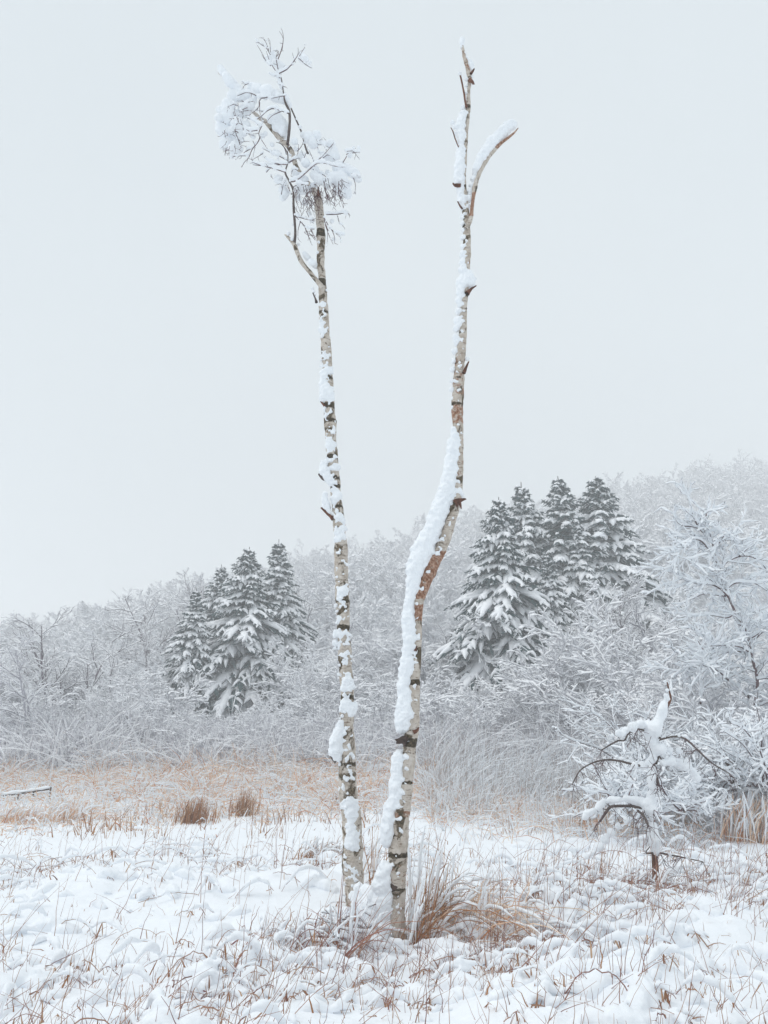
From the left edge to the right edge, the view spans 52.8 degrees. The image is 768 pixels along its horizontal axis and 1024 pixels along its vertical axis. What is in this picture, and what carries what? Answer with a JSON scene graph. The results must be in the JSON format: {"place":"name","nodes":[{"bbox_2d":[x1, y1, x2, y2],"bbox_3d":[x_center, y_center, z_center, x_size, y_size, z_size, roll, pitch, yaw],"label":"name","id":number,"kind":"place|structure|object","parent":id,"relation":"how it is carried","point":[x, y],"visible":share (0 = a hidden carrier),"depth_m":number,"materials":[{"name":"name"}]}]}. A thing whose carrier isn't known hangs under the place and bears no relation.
{"place":"outdoors","nodes":[
{"label":"outdoors","id":0,"kind":"place"},
{"bbox_2d":[0,499,767,1023],"bbox_3d":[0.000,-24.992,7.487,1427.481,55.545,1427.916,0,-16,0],"label":"ground","id":1,"kind":"structure","parent":0,"point":[84,887],"depth_m":7.34,"materials":[{"name":"snow"}]},
{"bbox_2d":[1,786,51,799],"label":"wooden fence","id":2,"kind":"object","parent":1,"relation":"on","point":[33,790],"visible":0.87,"depth_m":18.39,"materials":[{"name":"white wood"}]},
{"bbox_2d":[0,625,59,738],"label":"bare tree","id":3,"kind":"object","parent":1,"relation":"on","point":[9,712],"visible":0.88,"depth_m":28.43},
{"bbox_2d":[0,709,62,749],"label":"bush","id":4,"kind":"object","parent":1,"relation":"on","point":[8,719],"visible":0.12,"depth_m":27.87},
{"bbox_2d":[6,686,81,718],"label":"bush","id":5,"kind":"object","parent":1,"relation":"on","point":[55,689],"visible":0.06,"depth_m":33.80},
{"bbox_2d":[0,675,88,726],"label":"bush","id":6,"kind":"object","parent":1,"relation":"on","point":[51,703],"visible":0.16,"depth_m":32.30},
{"bbox_2d":[0,632,90,717],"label":"bush","id":7,"kind":"object","parent":1,"relation":"on","point":[3,686],"visible":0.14,"depth_m":37.90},
{"bbox_2d":[1,648,99,690],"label":"bush","id":8,"kind":"object","parent":1,"relation":"on","point":[75,670],"visible":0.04,"depth_m":44.12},
{"bbox_2d":[0,797,117,826],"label":"grass tussock","id":9,"kind":"object","parent":1,"relation":"on","point":[29,817],"depth_m":15.29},
{"bbox_2d":[31,699,97,739],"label":"bush","id":10,"kind":"object","parent":1,"relation":"on","point":[58,703],"visible":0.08,"depth_m":29.85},
{"bbox_2d":[0,605,143,704],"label":"bare tree","id":11,"kind":"object","parent":1,"relation":"on","point":[17,619],"visible":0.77,"depth_m":36.74,"materials":[{"name":"grey plant"}]},
{"bbox_2d":[27,629,142,692],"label":"bush","id":12,"kind":"object","parent":1,"relation":"on","point":[72,646],"visible":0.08,"depth_m":44.22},
{"bbox_2d":[41,794,129,820],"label":"grass tussock","id":13,"kind":"object","parent":1,"relation":"on","point":[86,810],"depth_m":15.69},
{"bbox_2d":[20,701,177,731],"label":"bush","id":14,"kind":"object","parent":1,"relation":"on","point":[69,705],"visible":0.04,"depth_m":33.11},
{"bbox_2d":[68,720,135,751],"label":"bush","id":15,"kind":"object","parent":1,"relation":"on","point":[79,730],"visible":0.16,"depth_m":26.34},
{"bbox_2d":[61,638,149,716],"bbox_3d":[-12.233,8.243,34.294,2.891,5.270,3.454,-10,-19,31],"label":"bare tree","id":16,"kind":"object","parent":1,"relation":"on","point":[112,670],"visible":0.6,"depth_m":34.63,"materials":[{"name":"grey plant"}]},
{"bbox_2d":[55,662,157,728],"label":"bush","id":17,"kind":"object","parent":1,"relation":"on","point":[96,699],"visible":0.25,"depth_m":32.02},
{"bbox_2d":[11,669,214,718],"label":"bush","id":18,"kind":"object","parent":1,"relation":"on","point":[189,697],"visible":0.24,"depth_m":37.22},
{"bbox_2d":[86,669,175,741],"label":"bush","id":19,"kind":"object","parent":1,"relation":"on","point":[140,705],"visible":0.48,"depth_m":29.02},
{"bbox_2d":[69,652,205,718],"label":"bush","id":20,"kind":"object","parent":1,"relation":"on","point":[162,685],"visible":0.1,"depth_m":42.78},
{"bbox_2d":[94,596,182,679],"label":"bare tree","id":21,"kind":"object","parent":1,"relation":"on","point":[149,627],"visible":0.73,"depth_m":60.58,"materials":[{"name":"grey plant"}]},
{"bbox_2d":[101,567,208,665],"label":"bare tree","id":22,"kind":"object","parent":1,"relation":"on","point":[188,588],"visible":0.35,"depth_m":64.03,"materials":[{"name":"grey plant"}]},
{"bbox_2d":[127,709,206,750],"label":"bush","id":23,"kind":"object","parent":1,"relation":"on","point":[170,722],"visible":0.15,"depth_m":27.45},
{"bbox_2d":[158,701,210,733],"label":"bush","id":24,"kind":"object","parent":1,"relation":"on","point":[197,718],"visible":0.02,"depth_m":32.32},
{"bbox_2d":[158,588,222,719],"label":"spruce tree","id":25,"kind":"object","parent":1,"relation":"on","point":[188,648],"visible":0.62,"depth_m":45.63,"materials":[{"name":"grey plant"}]},
{"bbox_2d":[162,796,222,825],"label":"grass tussock","id":26,"kind":"object","parent":1,"relation":"on","point":[187,816],"depth_m":15.34,"materials":[{"name":"orange plant"}]},
{"bbox_2d":[133,950,267,1011],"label":"grass tussock","id":27,"kind":"object","parent":1,"relation":"on","point":[214,956],"depth_m":4.94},
{"bbox_2d":[201,564,229,643],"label":"spruce tree","id":28,"kind":"object","parent":1,"relation":"on","point":[213,594],"visible":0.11,"depth_m":51.26,"materials":[{"name":"grey plant"}]},
{"bbox_2d":[150,718,282,754],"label":"bush","id":29,"kind":"object","parent":1,"relation":"on","point":[218,736],"visible":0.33,"depth_m":26.39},
{"bbox_2d":[0,738,465,839],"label":"tan grass","id":30,"kind":"structure","parent":1,"relation":"on","point":[307,781],"depth_m":19.43,"materials":[{"name":"plant"}]},
{"bbox_2d":[222,788,262,816],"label":"grass tussock","id":31,"kind":"object","parent":1,"relation":"on","point":[243,808],"depth_m":16.08,"materials":[{"name":"orange plant"}]},
{"bbox_2d":[187,547,299,726],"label":"spruce tree","id":32,"kind":"object","parent":1,"relation":"on","point":[244,627],"visible":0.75,"depth_m":47.11,"materials":[{"name":"green plant"}]},
{"bbox_2d":[223,692,296,744],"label":"bush","id":33,"kind":"object","parent":1,"relation":"on","point":[260,703],"visible":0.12,"depth_m":31.88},
{"bbox_2d":[234,690,292,739],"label":"bush","id":34,"kind":"object","parent":1,"relation":"on","point":[258,716],"visible":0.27,"depth_m":29.54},
{"bbox_2d":[214,27,363,906],"bbox_3d":[-1.209,-1.295,8.745,2.082,10.816,0.803,0,-16,0],"label":"birch snag","id":35,"kind":"object","parent":1,"relation":"on","point":[233,128],"visible":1,"depth_m":9.43,"materials":[{"name":"white plant"}]},
{"bbox_2d":[259,542,318,676],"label":"spruce tree","id":36,"kind":"object","parent":1,"relation":"on","point":[277,582],"visible":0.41,"depth_m":51.98,"materials":[{"name":"grey plant"}]},
{"bbox_2d":[240,715,338,745],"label":"bush","id":37,"kind":"object","parent":1,"relation":"on","point":[292,724],"visible":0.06,"depth_m":28.49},
{"bbox_2d":[277,852,341,869],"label":"grass tussock","id":38,"kind":"object","parent":1,"relation":"on","point":[328,864],"depth_m":9.43,"materials":[{"name":"white plant"}]},
{"bbox_2d":[274,636,357,720],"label":"bush","id":39,"kind":"object","parent":1,"relation":"on","point":[304,678],"visible":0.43,"depth_m":37.07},
{"bbox_2d":[216,902,419,961],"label":"grass tussock","id":40,"kind":"object","parent":1,"relation":"on","point":[301,926],"depth_m":6.23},
{"bbox_2d":[44,791,597,839],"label":"rust grass","id":41,"kind":"structure","parent":1,"relation":"on","point":[106,823],"depth_m":14.47,"materials":[{"name":"orange plant"}]},
{"bbox_2d":[294,585,352,659],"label":"bare tree","id":42,"kind":"object","parent":1,"relation":"on","point":[311,610],"visible":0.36,"depth_m":56.63,"materials":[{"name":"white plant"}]},
{"bbox_2d":[249,660,398,710],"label":"bush","id":43,"kind":"object","parent":1,"relation":"on","point":[353,668],"visible":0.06,"depth_m":42.73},
{"bbox_2d":[288,726,359,767],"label":"bush","id":44,"kind":"object","parent":1,"relation":"on","point":[309,752],"visible":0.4,"depth_m":24.58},
{"bbox_2d":[289,703,358,743],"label":"bush","id":45,"kind":"object","parent":1,"relation":"on","point":[314,724],"visible":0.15,"depth_m":28.39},
{"bbox_2d":[271,833,387,859],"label":"grass tussock","id":46,"kind":"object","parent":1,"relation":"on","point":[313,849],"depth_m":10.35,"materials":[{"name":"white plant"}]},
{"bbox_2d":[251,618,424,719],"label":"bush","id":47,"kind":"object","parent":1,"relation":"on","point":[279,659],"visible":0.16,"depth_m":44.70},
{"bbox_2d":[284,662,397,733],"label":"bush","id":48,"kind":"object","parent":1,"relation":"on","point":[309,705],"visible":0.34,"depth_m":33.64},
{"bbox_2d":[318,901,376,943],"bbox_3d":[-0.361,3.337,6.151,0.421,0.400,0.554,-12,-20,35],"label":"brush","id":49,"kind":"object","parent":1,"relation":"on","point":[326,911],"visible":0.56,"depth_m":6.22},
{"bbox_2d":[318,603,401,665],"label":"bare tree","id":50,"kind":"object","parent":1,"relation":"on","point":[364,636],"visible":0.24,"depth_m":53.06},
{"bbox_2d":[304,876,424,962],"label":"reed tussock","id":51,"kind":"object","parent":1,"relation":"on","point":[352,918],"visible":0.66,"depth_m":6.00,"materials":[{"name":"plant"}]},
{"bbox_2d":[307,664,426,726],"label":"bush","id":52,"kind":"object","parent":1,"relation":"on","point":[359,693],"visible":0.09,"depth_m":36.39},
{"bbox_2d":[0,688,739,776],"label":"frosted brush","id":53,"kind":"object","parent":1,"relation":"on","point":[60,752],"visible":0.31,"depth_m":24.89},
{"bbox_2d":[323,612,443,694],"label":"bush","id":54,"kind":"object","parent":1,"relation":"on","point":[356,662],"visible":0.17,"depth_m":44.17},
{"bbox_2d":[0,449,767,683],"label":"hillside forest","id":55,"kind":"object","parent":1,"relation":"on","point":[377,575],"visible":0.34,"depth_m":89.39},
{"bbox_2d":[0,794,767,1023],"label":"dry grass","id":56,"kind":"structure","parent":1,"relation":"on","point":[388,1003],"depth_m":5.72,"materials":[{"name":"orange plant"}]},
{"bbox_2d":[0,809,767,1023],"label":"snow on grass","id":57,"kind":"structure","parent":56,"relation":"on","point":[643,1002],"depth_m":5.51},
{"bbox_2d":[370,714,402,750],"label":"bush","id":58,"kind":"object","parent":1,"relation":"on","point":[388,729],"visible":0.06,"depth_m":28.00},
{"bbox_2d":[353,666,437,738],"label":"bush","id":59,"kind":"object","parent":1,"relation":"on","point":[392,700],"visible":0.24,"depth_m":31.19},
{"bbox_2d":[340,828,465,884],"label":"reed tussock","id":60,"kind":"object","parent":1,"relation":"on","point":[377,860],"visible":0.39,"depth_m":8.12,"materials":[{"name":"white plant"}]},
{"bbox_2d":[356,680,477,738],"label":"bush","id":61,"kind":"object","parent":1,"relation":"on","point":[440,705],"visible":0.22,"depth_m":29.43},
{"bbox_2d":[361,650,500,715],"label":"bush","id":62,"kind":"object","parent":1,"relation":"on","point":[383,685],"visible":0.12,"depth_m":39.02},
{"bbox_2d":[348,36,517,940],"bbox_3d":[0.428,-0.852,7.844,2.066,9.819,0.787,-8,-18,26],"label":"birch snag","id":63,"kind":"object","parent":1,"relation":"on","point":[425,558],"visible":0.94,"depth_m":7.26,"materials":[{"name":"white plant"}]},
{"bbox_2d":[367,613,502,698],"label":"bush","id":64,"kind":"object","parent":1,"relation":"on","point":[437,667],"visible":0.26,"depth_m":41.92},
{"bbox_2d":[421,618,463,683],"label":"bare tree","id":65,"kind":"object","parent":1,"relation":"on","point":[444,636],"visible":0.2,"depth_m":45.76,"materials":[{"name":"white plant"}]},
{"bbox_2d":[420,672,482,712],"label":"bush","id":66,"kind":"object","parent":1,"relation":"on","point":[429,685],"visible":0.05,"depth_m":38.10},
{"bbox_2d":[400,873,513,953],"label":"reed tussock","id":67,"kind":"object","parent":1,"relation":"on","point":[416,911],"visible":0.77,"depth_m":6.39,"materials":[{"name":"orange plant"}]},
{"bbox_2d":[381,826,537,949],"bbox_3d":[0.580,3.383,6.688,2.023,1.203,2.883,0,-16,0],"label":"reed tussock","id":68,"kind":"object","parent":1,"relation":"on","point":[452,902],"visible":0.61,"depth_m":6.87,"materials":[{"name":"beige plant"}]},
{"bbox_2d":[425,676,505,719],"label":"bush","id":69,"kind":"object","parent":1,"relation":"on","point":[452,690],"visible":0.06,"depth_m":33.37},
{"bbox_2d":[416,687,516,748],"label":"bush","id":70,"kind":"object","parent":1,"relation":"on","point":[478,714],"visible":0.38,"depth_m":26.85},
{"bbox_2d":[443,697,526,731],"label":"bush","id":71,"kind":"object","parent":1,"relation":"on","point":[458,708],"visible":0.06,"depth_m":28.03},
{"bbox_2d":[470,673,506,707],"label":"bush","id":72,"kind":"object","parent":1,"relation":"on","point":[480,693],"visible":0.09,"depth_m":39.09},
{"bbox_2d":[426,497,558,711],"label":"spruce tree","id":73,"kind":"object","parent":1,"relation":"on","point":[502,598],"visible":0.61,"depth_m":42.76,"materials":[{"name":"green plant"}]},
{"bbox_2d":[475,676,516,701],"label":"bush","id":74,"kind":"object","parent":1,"relation":"on","point":[484,683],"visible":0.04,"depth_m":38.82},
{"bbox_2d":[406,868,597,960],"bbox_3d":[0.976,3.288,6.226,2.088,0.728,2.916,-5,-17,15],"label":"reed tussock","id":75,"kind":"object","parent":1,"relation":"on","point":[551,924],"visible":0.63,"depth_m":6.53,"materials":[{"name":"beige plant"}]},
{"bbox_2d":[468,667,585,742],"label":"bush","id":76,"kind":"object","parent":1,"relation":"on","point":[534,714],"visible":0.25,"depth_m":28.03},
{"bbox_2d":[506,484,563,608],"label":"spruce tree","id":77,"kind":"object","parent":1,"relation":"on","point":[524,513],"visible":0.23,"depth_m":50.40,"materials":[{"name":"grey plant"}]},
{"bbox_2d":[481,915,604,953],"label":"grass tussock","id":78,"kind":"object","parent":1,"relation":"on","point":[543,929],"depth_m":6.20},
{"bbox_2d":[520,720,573,756],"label":"bush","id":79,"kind":"object","parent":1,"relation":"on","point":[525,722],"visible":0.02,"depth_m":27.36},
{"bbox_2d":[527,553,582,669],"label":"spruce tree","id":80,"kind":"object","parent":1,"relation":"on","point":[552,590],"visible":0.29,"depth_m":43.82,"materials":[{"name":"grey plant"}]},
{"bbox_2d":[479,624,641,730],"bbox_3d":[7.626,7.470,31.807,8.056,5.922,6.004,8,-18,-25],"label":"bush","id":81,"kind":"object","parent":1,"relation":"on","point":[569,673],"visible":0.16,"depth_m":31.52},
{"bbox_2d":[361,703,767,847],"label":"reeds","id":82,"kind":"object","parent":1,"relation":"on","point":[475,780],"visible":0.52,"depth_m":17.93,"materials":[{"name":"beige plant"}]},
{"bbox_2d":[521,476,631,650],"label":"spruce tree","id":83,"kind":"object","parent":1,"relation":"on","point":[563,520],"visible":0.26,"depth_m":49.57,"materials":[{"name":"grey plant"}]},
{"bbox_2d":[544,657,620,720],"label":"bush","id":84,"kind":"object","parent":1,"relation":"on","point":[599,677],"depth_m":30.70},
{"bbox_2d":[562,524,618,639],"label":"spruce tree","id":85,"kind":"object","parent":1,"relation":"on","point":[577,552],"visible":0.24,"depth_m":48.02,"materials":[{"name":"grey plant"}]},
{"bbox_2d":[496,630,715,740],"bbox_3d":[7.550,6.803,27.473,6.446,5.091,8.478,12,-20,-36],"label":"bush","id":86,"kind":"object","parent":1,"relation":"on","point":[609,680],"visible":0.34,"depth_m":26.15,"materials":[{"name":"plant"}]},
{"bbox_2d":[493,579,724,717],"bbox_3d":[9.662,6.764,33.164,10.760,8.213,8.020,8,-18,-25],"label":"bush","id":87,"kind":"object","parent":1,"relation":"on","point":[562,644],"visible":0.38,"depth_m":32.67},
{"bbox_2d":[542,796,677,825],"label":"grass tussock","id":88,"kind":"object","parent":1,"relation":"on","point":[582,808],"depth_m":13.92,"materials":[{"name":"beige plant"}]},
{"bbox_2d":[564,581,658,682],"bbox_3d":[11.042,7.440,38.602,3.564,7.960,6.074,2,-16,-6],"label":"bare tree","id":89,"kind":"object","parent":1,"relation":"on","point":[618,610],"visible":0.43,"depth_m":37.34,"materials":[{"name":"white plant"}]},
{"bbox_2d":[546,738,677,839],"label":"shrub","id":90,"kind":"object","parent":1,"relation":"on","point":[630,783],"visible":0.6,"depth_m":11.90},
{"bbox_2d":[557,476,693,648],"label":"spruce tree","id":91,"kind":"object","parent":1,"relation":"on","point":[607,529],"visible":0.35,"depth_m":49.56,"materials":[{"name":"green plant"}]},
{"bbox_2d":[551,691,706,771],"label":"shrub","id":92,"kind":"object","parent":1,"relation":"on","point":[599,717],"visible":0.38,"depth_m":15.73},
{"bbox_2d":[582,599,682,653],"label":"bush","id":93,"kind":"object","parent":1,"relation":"on","point":[635,631],"depth_m":41.99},
{"bbox_2d":[594,567,687,667],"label":"bare tree","id":94,"kind":"object","parent":1,"relation":"on","point":[642,629],"visible":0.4,"depth_m":41.51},
{"bbox_2d":[572,727,713,797],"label":"bush","id":95,"kind":"object","parent":1,"relation":"on","point":[603,754],"visible":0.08,"depth_m":17.26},
{"bbox_2d":[569,680,737,879],"bbox_3d":[3.027,3.005,8.726,1.954,2.171,1.231,0,-16,0],"label":"bowed sapling","id":96,"kind":"object","parent":1,"relation":"on","point":[652,729],"visible":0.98,"depth_m":8.65,"materials":[{"name":"white wood"}]},
{"bbox_2d":[576,853,748,895],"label":"grass tussock","id":97,"kind":"object","parent":1,"relation":"on","point":[644,874],"depth_m":8.04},
{"bbox_2d":[577,706,748,811],"bbox_3d":[5.049,4.768,13.945,2.987,2.480,2.209,-7,-17,22],"label":"shrub","id":98,"kind":"object","parent":1,"relation":"on","point":[636,751],"visible":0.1,"depth_m":13.71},
{"bbox_2d":[600,735,740,840],"bbox_3d":[4.463,4.249,12.002,1.750,1.518,2.927,-15,-22,41],"label":"shrub","id":99,"kind":"object","parent":1,"relation":"on","point":[687,803],"visible":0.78,"depth_m":11.39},
{"bbox_2d":[629,612,715,686],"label":"bush","id":100,"kind":"object","parent":1,"relation":"on","point":[659,630],"visible":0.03,"depth_m":39.78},
{"bbox_2d":[609,624,752,770],"bbox_3d":[7.112,4.882,18.626,3.283,4.370,4.404,-3,-16,9],"label":"bush","id":101,"kind":"object","parent":1,"relation":"on","point":[660,687],"visible":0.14,"depth_m":18.38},
{"bbox_2d":[638,587,747,660],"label":"bush","id":102,"kind":"object","parent":1,"relation":"on","point":[700,609],"visible":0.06,"depth_m":46.12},
{"bbox_2d":[630,477,767,740],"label":"tree","id":103,"kind":"object","parent":1,"relation":"on","point":[701,659],"visible":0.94,"depth_m":17.97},
{"bbox_2d":[640,718,766,819],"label":"shrub","id":104,"kind":"object","parent":1,"relation":"on","point":[718,771],"visible":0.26,"depth_m":12.68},
{"bbox_2d":[649,629,767,762],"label":"bush","id":105,"kind":"object","parent":1,"relation":"on","point":[689,705],"visible":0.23,"depth_m":16.32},
{"bbox_2d":[663,718,767,827],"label":"bush","id":106,"kind":"object","parent":1,"relation":"on","point":[698,755],"visible":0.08,"depth_m":13.55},
{"bbox_2d":[664,705,767,833],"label":"bush","id":107,"kind":"object","parent":1,"relation":"on","point":[756,793],"visible":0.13,"depth_m":12.75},
{"bbox_2d":[667,641,767,677],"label":"bush","id":108,"kind":"object","parent":1,"relation":"on","point":[755,659],"depth_m":38.80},
{"bbox_2d":[680,693,767,820],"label":"shrub","id":109,"kind":"object","parent":1,"relation":"on","point":[751,759],"visible":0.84,"depth_m":12.05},
{"bbox_2d":[683,629,767,672],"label":"bush","id":110,"kind":"object","parent":1,"relation":"on","point":[762,650],"visible":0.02,"depth_m":44.71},
{"bbox_2d":[691,630,767,686],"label":"bush","id":111,"kind":"object","parent":1,"relation":"on","point":[744,664],"visible":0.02,"depth_m":38.72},
{"bbox_2d":[707,668,766,711],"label":"bush","id":112,"kind":"object","parent":1,"relation":"on","point":[745,686],"visible":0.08,"depth_m":32.17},
{"bbox_2d":[707,654,767,711],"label":"bush","id":113,"kind":"object","parent":1,"relation":"on","point":[727,697],"visible":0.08,"depth_m":32.53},
{"bbox_2d":[714,789,767,844],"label":"grass tussock","id":114,"kind":"object","parent":1,"relation":"on","point":[742,827],"depth_m":11.86,"materials":[{"name":"plant"}]},
{"bbox_2d":[724,625,767,668],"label":"bush","id":115,"kind":"object","parent":1,"relation":"on","point":[760,646],"visible":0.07,"depth_m":46.51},
{"bbox_2d":[0,0,767,627],"label":"sky","id":116,"kind":"structure","parent":0,"point":[162,414],"materials":[{"name":"white"}]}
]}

